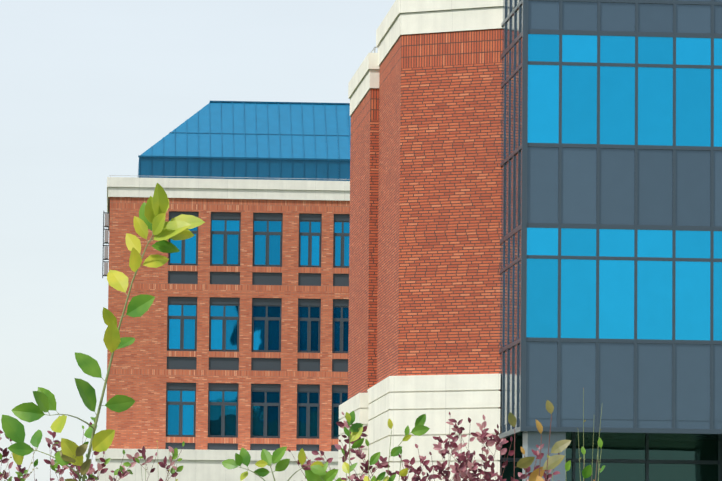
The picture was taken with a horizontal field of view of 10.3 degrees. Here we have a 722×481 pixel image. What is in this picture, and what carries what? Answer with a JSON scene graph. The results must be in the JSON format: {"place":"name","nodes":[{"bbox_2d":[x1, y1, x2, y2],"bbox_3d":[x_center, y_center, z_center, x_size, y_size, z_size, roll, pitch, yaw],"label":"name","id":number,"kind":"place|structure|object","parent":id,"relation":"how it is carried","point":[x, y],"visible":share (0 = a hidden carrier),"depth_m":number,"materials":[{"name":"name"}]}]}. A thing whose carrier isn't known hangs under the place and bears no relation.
{"place":"outdoors","nodes":[
{"label":"outdoors","id":0,"kind":"place"},
{"bbox_2d":[1,442,37,480],"bbox_3d":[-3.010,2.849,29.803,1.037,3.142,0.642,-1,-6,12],"label":"grass stalks","id":1,"kind":"object","parent":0,"point":[28,469],"depth_m":30.09,"materials":[{"name":"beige plant"}]},
{"bbox_2d":[0,0,395,480],"label":"sky","id":2,"kind":"structure","parent":0,"point":[87,87],"materials":[{"name":"white"}]},
{"bbox_2d":[102,175,349,450],"bbox_3d":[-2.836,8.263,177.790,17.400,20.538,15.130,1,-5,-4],"label":"building","id":3,"kind":"structure","parent":0,"point":[238,330],"depth_m":170.67,"materials":[{"name":"brick"}]},
{"bbox_2d":[138,101,350,180],"bbox_3d":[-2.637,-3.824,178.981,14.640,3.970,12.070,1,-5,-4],"label":"roof","id":4,"kind":"structure","parent":3,"relation":"attached to","point":[257,140],"depth_m":173.64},
{"bbox_2d":[499,0,721,480],"bbox_3d":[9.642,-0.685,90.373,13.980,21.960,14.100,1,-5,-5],"label":"glass facade","id":5,"kind":"structure","parent":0,"point":[611,224],"depth_m":82.97,"materials":[{"name":"blue glass"}]},
{"label":"ground","id":6,"kind":"structure","parent":0,"visible":0},
{"bbox_2d":[55,444,90,480],"bbox_3d":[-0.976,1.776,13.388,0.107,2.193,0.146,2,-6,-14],"label":"olive sapling","id":7,"kind":"object","parent":6,"relation":"on","point":[62,459],"visible":0.96,"depth_m":13.48,"materials":[{"name":"green plant"}]},
{"bbox_2d":[0,417,184,480],"bbox_3d":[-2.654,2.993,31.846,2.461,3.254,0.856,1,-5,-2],"label":"red shrub","id":8,"kind":"object","parent":6,"relation":"on","point":[22,472],"visible":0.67,"depth_m":32.07,"materials":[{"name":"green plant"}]},
{"bbox_2d":[1,183,204,480],"bbox_3d":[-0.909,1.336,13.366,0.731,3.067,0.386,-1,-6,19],"label":"yellow green sapling","id":9,"kind":"object","parent":6,"relation":"on","point":[153,211],"visible":1,"depth_m":13.47,"materials":[{"name":"green plant"}]},
{"bbox_2d":[140,441,177,480],"bbox_3d":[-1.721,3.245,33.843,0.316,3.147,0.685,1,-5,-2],"label":"pale shrub stems","id":10,"kind":"object","parent":6,"relation":"on","point":[158,463],"visible":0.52,"depth_m":34.24,"materials":[{"name":"beige plant"}]},
{"bbox_2d":[95,448,339,480],"bbox_3d":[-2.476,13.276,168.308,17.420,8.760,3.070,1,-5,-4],"label":"podium","id":11,"kind":"object","parent":6,"relation":"on","point":[202,465],"visible":0.38,"depth_m":166.93,"materials":[{"name":"beige stone"}]},
{"bbox_2d":[222,446,325,480],"bbox_3d":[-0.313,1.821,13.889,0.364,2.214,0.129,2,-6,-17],"label":"green sapling","id":12,"kind":"object","parent":6,"relation":"on","point":[312,474],"visible":1,"depth_m":13.99,"materials":[{"name":"green plant"}]},
{"bbox_2d":[319,410,429,480],"bbox_3d":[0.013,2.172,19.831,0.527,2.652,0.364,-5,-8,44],"label":"green sapling","id":13,"kind":"object","parent":6,"relation":"on","point":[418,429],"visible":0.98,"depth_m":19.88,"materials":[{"name":"green plant"}]},
{"bbox_2d":[338,0,502,480],"bbox_3d":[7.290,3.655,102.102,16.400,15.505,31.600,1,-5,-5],"label":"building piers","id":14,"kind":"structure","parent":6,"relation":"on","point":[424,90],"depth_m":87.25,"materials":[{"name":"red brick"}]},
{"bbox_2d":[288,412,559,480],"bbox_3d":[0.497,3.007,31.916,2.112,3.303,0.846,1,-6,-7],"label":"red shrub","id":15,"kind":"object","parent":6,"relation":"on","point":[460,471],"visible":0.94,"depth_m":32.03,"materials":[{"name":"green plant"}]},
{"bbox_2d":[508,400,570,480],"bbox_3d":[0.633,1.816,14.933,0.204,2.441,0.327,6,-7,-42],"label":"orange sapling","id":16,"kind":"object","parent":6,"relation":"on","point":[553,462],"visible":1,"depth_m":15.04,"materials":[{"name":"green plant"}]},
{"bbox_2d":[547,437,604,480],"bbox_3d":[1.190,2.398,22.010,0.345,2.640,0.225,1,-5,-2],"label":"plant","id":17,"kind":"object","parent":6,"relation":"on","point":[586,471],"visible":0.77,"depth_m":22.09,"materials":[{"name":"green plant"}]},
{"bbox_2d":[577,388,601,480],"bbox_3d":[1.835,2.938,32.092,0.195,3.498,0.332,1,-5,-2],"label":"grass stalks","id":18,"kind":"object","parent":6,"relation":"on","point":[593,443],"visible":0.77,"depth_m":32.13,"materials":[{"name":"green plant"}]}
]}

